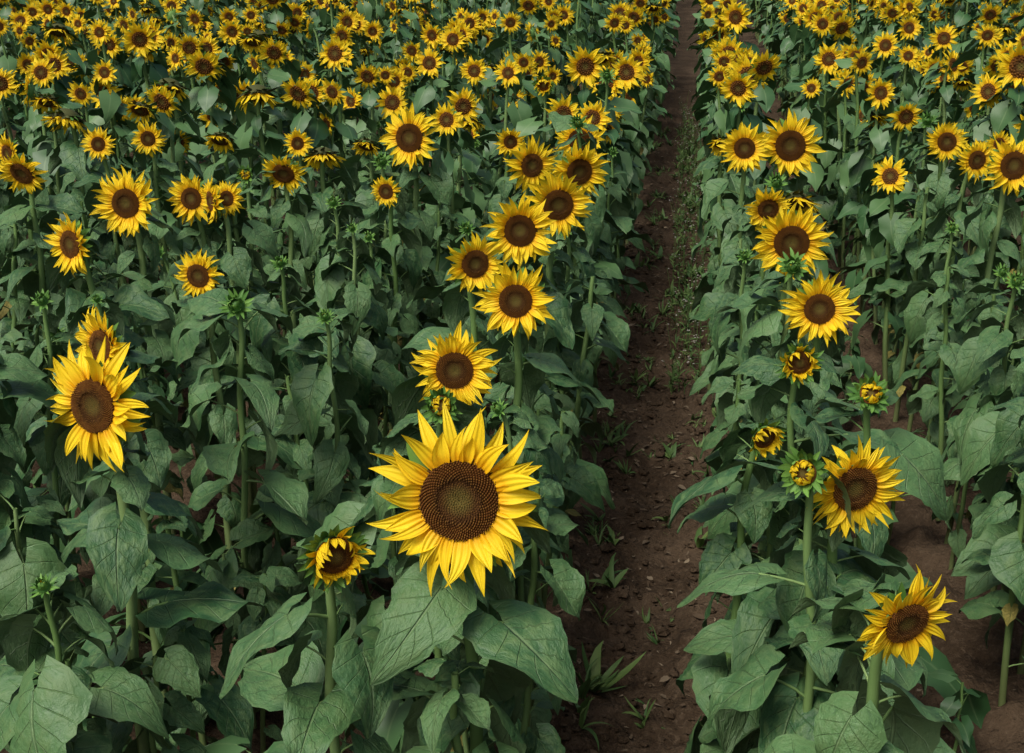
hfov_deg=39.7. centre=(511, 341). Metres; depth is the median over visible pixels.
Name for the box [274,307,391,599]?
sunflower bud plant
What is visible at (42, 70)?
sunflower
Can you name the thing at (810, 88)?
sunflower
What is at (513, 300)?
sunflower
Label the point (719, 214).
sunflower
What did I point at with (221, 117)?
sunflower
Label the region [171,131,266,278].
sunflower
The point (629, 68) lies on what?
sunflower
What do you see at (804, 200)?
sunflower
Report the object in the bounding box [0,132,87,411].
sunflower
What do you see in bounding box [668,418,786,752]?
sunflower
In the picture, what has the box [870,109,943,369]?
sunflower bud plant
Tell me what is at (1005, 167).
sunflower
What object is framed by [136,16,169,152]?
sunflower
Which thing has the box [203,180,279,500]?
sunflower
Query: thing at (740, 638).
sunflower bud plant
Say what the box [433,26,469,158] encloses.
sunflower
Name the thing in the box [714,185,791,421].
sunflower
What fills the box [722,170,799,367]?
sunflower bud plant
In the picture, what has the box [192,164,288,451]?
sunflower
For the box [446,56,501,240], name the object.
sunflower
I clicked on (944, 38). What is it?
sunflower
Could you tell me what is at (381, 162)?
sunflower bud plant
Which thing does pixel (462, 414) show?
sunflower
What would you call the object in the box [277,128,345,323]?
sunflower
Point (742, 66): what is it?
sunflower
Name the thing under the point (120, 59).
sunflower
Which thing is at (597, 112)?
sunflower
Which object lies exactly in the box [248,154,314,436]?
sunflower
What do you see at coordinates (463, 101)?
sunflower
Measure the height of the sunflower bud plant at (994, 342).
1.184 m
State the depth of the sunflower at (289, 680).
2.65 m
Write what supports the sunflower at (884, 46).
on the ground
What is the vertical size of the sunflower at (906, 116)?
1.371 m
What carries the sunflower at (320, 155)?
on the ground
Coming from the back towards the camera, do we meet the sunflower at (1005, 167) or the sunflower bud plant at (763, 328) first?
the sunflower at (1005, 167)
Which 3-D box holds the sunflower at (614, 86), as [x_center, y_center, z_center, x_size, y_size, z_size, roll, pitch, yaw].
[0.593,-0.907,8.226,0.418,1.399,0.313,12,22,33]
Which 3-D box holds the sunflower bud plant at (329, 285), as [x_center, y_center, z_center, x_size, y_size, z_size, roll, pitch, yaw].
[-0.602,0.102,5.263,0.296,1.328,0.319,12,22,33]
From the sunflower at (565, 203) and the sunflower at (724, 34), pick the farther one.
the sunflower at (724, 34)
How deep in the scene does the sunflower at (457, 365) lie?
3.33 m
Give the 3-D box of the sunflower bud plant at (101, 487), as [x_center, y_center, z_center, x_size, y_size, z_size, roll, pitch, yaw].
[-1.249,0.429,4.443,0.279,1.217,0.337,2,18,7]
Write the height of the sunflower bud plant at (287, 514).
1.347 m
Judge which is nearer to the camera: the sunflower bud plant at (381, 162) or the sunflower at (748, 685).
the sunflower at (748, 685)
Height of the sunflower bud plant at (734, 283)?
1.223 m
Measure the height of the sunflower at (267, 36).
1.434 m
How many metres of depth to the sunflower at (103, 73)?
8.42 m
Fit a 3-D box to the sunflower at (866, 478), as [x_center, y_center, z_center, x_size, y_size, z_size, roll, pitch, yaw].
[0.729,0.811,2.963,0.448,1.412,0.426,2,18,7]
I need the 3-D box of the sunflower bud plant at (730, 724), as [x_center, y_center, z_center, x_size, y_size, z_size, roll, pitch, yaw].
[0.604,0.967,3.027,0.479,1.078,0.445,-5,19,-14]
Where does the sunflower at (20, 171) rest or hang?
on the ground
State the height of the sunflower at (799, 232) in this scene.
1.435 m
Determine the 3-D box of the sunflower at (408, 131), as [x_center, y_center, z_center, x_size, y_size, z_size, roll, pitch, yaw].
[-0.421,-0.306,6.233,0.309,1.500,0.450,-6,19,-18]
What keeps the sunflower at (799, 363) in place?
on the ground
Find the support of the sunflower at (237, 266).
on the ground
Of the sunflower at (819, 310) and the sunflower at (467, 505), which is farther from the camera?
the sunflower at (819, 310)
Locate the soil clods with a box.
[158,200,1018,752]
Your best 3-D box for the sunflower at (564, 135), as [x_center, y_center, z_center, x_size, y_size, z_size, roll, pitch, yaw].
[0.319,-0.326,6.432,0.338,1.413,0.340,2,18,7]
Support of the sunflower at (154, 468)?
on the ground
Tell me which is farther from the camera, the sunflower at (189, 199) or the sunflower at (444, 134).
the sunflower at (444, 134)
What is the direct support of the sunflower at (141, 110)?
on the ground
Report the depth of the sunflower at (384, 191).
5.58 m
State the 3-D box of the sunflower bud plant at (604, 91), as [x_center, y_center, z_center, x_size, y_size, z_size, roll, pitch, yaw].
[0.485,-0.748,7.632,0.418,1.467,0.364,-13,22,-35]
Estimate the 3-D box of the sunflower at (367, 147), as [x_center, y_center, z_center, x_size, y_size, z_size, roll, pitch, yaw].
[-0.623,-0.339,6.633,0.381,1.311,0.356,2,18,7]
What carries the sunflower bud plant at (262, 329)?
on the ground
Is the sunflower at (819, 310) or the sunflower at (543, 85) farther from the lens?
the sunflower at (543, 85)
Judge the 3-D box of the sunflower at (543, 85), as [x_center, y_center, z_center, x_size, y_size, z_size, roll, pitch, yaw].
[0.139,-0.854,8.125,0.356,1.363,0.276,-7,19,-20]
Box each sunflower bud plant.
[0,353,82,588]
[0,564,168,752]
[57,294,159,640]
[176,288,321,712]
[247,255,338,504]
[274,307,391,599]
[294,437,450,752]
[299,194,388,480]
[321,223,403,480]
[331,150,424,344]
[406,220,510,386]
[549,111,611,367]
[583,68,642,194]
[684,462,852,711]
[702,249,779,527]
[709,588,837,752]
[717,247,842,507]
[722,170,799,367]
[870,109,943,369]
[944,270,1023,529]
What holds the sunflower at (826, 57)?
on the ground
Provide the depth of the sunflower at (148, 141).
6.36 m
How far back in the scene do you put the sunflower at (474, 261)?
4.33 m
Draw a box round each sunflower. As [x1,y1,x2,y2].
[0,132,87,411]
[0,152,81,420]
[25,56,80,189]
[30,92,91,292]
[40,106,117,260]
[42,21,90,131]
[43,212,170,552]
[43,335,262,752]
[61,305,209,750]
[73,127,153,372]
[87,20,140,174]
[89,59,136,246]
[89,165,185,534]
[118,99,202,272]
[126,119,194,406]
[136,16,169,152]
[147,78,212,257]
[149,249,302,593]
[164,173,250,501]
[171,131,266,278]
[174,178,285,517]
[183,54,248,183]
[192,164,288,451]
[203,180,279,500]
[219,524,409,752]
[234,84,319,333]
[240,30,290,205]
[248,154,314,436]
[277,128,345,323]
[288,76,336,256]
[291,140,383,322]
[311,35,369,199]
[335,129,407,335]
[356,176,421,437]
[367,401,578,752]
[369,386,487,751]
[371,321,505,752]
[374,86,420,331]
[378,103,452,366]
[401,231,510,432]
[413,46,457,219]
[417,100,481,314]
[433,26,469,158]
[441,86,493,236]
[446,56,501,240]
[472,262,588,599]
[480,128,534,404]
[480,191,600,436]
[482,170,602,490]
[495,135,558,352]
[515,75,556,179]
[531,93,579,191]
[545,140,613,458]
[553,115,619,322]
[558,99,623,303]
[592,65,645,295]
[596,54,647,258]
[605,48,628,152]
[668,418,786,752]
[677,445,896,728]
[689,132,748,391]
[697,26,730,160]
[701,121,771,365]
[702,35,745,219]
[702,46,752,197]
[707,343,900,619]
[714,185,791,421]
[727,52,768,133]
[732,188,841,365]
[736,109,830,292]
[737,269,860,503]
[740,201,846,413]
[758,436,955,752]
[764,565,965,752]
[767,77,844,203]
[789,371,948,697]
[795,42,847,223]
[823,44,868,234]
[843,77,904,315]
[859,103,924,333]
[861,30,902,195]
[868,122,972,389]
[878,45,934,216]
[903,139,1004,428]
[915,24,958,170]
[935,134,1023,417]
[979,39,1023,287]
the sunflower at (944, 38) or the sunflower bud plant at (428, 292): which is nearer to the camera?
the sunflower bud plant at (428, 292)
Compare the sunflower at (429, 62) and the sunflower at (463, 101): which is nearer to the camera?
the sunflower at (463, 101)
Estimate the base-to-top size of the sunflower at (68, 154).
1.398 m
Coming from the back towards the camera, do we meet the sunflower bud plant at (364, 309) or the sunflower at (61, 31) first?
the sunflower at (61, 31)
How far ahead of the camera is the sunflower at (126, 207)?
5.03 m
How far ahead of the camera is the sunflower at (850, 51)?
9.13 m
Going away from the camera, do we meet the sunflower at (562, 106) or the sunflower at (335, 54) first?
the sunflower at (562, 106)
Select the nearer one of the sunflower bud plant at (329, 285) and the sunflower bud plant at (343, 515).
the sunflower bud plant at (343, 515)
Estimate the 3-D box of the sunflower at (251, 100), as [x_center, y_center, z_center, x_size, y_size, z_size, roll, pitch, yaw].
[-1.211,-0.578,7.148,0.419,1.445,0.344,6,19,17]
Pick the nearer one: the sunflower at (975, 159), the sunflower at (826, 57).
the sunflower at (975, 159)
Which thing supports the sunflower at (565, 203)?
on the ground
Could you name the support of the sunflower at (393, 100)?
on the ground
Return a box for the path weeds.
[89,126,915,749]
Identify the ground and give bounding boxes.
[0,0,1023,752]
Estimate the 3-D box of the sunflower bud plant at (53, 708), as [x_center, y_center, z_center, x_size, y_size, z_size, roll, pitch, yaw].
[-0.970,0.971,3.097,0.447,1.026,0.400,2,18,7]
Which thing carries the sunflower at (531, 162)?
on the ground
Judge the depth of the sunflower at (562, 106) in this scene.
6.89 m
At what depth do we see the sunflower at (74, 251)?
4.54 m
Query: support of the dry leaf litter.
on the ground
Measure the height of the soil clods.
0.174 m
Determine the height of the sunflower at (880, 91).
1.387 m
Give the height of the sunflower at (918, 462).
1.378 m
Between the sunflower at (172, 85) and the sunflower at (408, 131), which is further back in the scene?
the sunflower at (172, 85)
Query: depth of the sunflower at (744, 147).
6.09 m
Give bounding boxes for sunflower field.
[0,0,1023,752]
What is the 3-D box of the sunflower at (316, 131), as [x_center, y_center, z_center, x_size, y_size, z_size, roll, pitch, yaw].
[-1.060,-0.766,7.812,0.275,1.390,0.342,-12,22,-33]
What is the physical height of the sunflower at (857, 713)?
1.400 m
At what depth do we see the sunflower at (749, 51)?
8.84 m
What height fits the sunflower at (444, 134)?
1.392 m
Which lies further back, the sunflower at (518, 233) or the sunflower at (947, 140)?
the sunflower at (947, 140)
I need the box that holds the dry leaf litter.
[145,151,1023,752]
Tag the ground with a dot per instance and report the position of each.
(970, 656)
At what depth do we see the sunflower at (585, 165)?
5.60 m
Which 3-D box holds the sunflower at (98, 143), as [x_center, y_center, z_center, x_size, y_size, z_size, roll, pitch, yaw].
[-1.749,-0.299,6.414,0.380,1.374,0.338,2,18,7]
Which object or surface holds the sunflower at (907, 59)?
on the ground
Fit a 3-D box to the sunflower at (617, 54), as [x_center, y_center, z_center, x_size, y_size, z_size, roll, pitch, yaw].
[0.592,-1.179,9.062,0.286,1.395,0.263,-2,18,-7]
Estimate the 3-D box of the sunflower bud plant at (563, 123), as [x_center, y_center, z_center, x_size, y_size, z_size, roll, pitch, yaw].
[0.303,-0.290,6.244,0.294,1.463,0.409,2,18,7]
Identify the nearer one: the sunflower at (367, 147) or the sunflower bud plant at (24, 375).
the sunflower bud plant at (24, 375)
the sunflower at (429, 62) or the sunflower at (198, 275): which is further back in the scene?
the sunflower at (429, 62)
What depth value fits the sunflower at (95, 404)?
3.18 m
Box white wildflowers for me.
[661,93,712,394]
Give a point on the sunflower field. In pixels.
(564, 44)
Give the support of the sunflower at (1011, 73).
on the ground
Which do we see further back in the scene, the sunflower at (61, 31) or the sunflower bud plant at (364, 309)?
the sunflower at (61, 31)
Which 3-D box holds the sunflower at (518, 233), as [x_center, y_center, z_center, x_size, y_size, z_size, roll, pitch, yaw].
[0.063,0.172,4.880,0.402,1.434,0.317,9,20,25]
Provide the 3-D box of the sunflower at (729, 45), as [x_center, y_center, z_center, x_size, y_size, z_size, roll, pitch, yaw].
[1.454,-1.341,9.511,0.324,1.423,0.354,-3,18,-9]
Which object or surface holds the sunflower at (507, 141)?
on the ground
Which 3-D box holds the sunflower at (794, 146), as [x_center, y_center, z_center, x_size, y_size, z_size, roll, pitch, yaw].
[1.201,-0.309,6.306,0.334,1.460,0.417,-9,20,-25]
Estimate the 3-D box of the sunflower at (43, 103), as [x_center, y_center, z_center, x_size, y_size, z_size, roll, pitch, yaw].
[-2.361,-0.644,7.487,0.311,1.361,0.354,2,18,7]

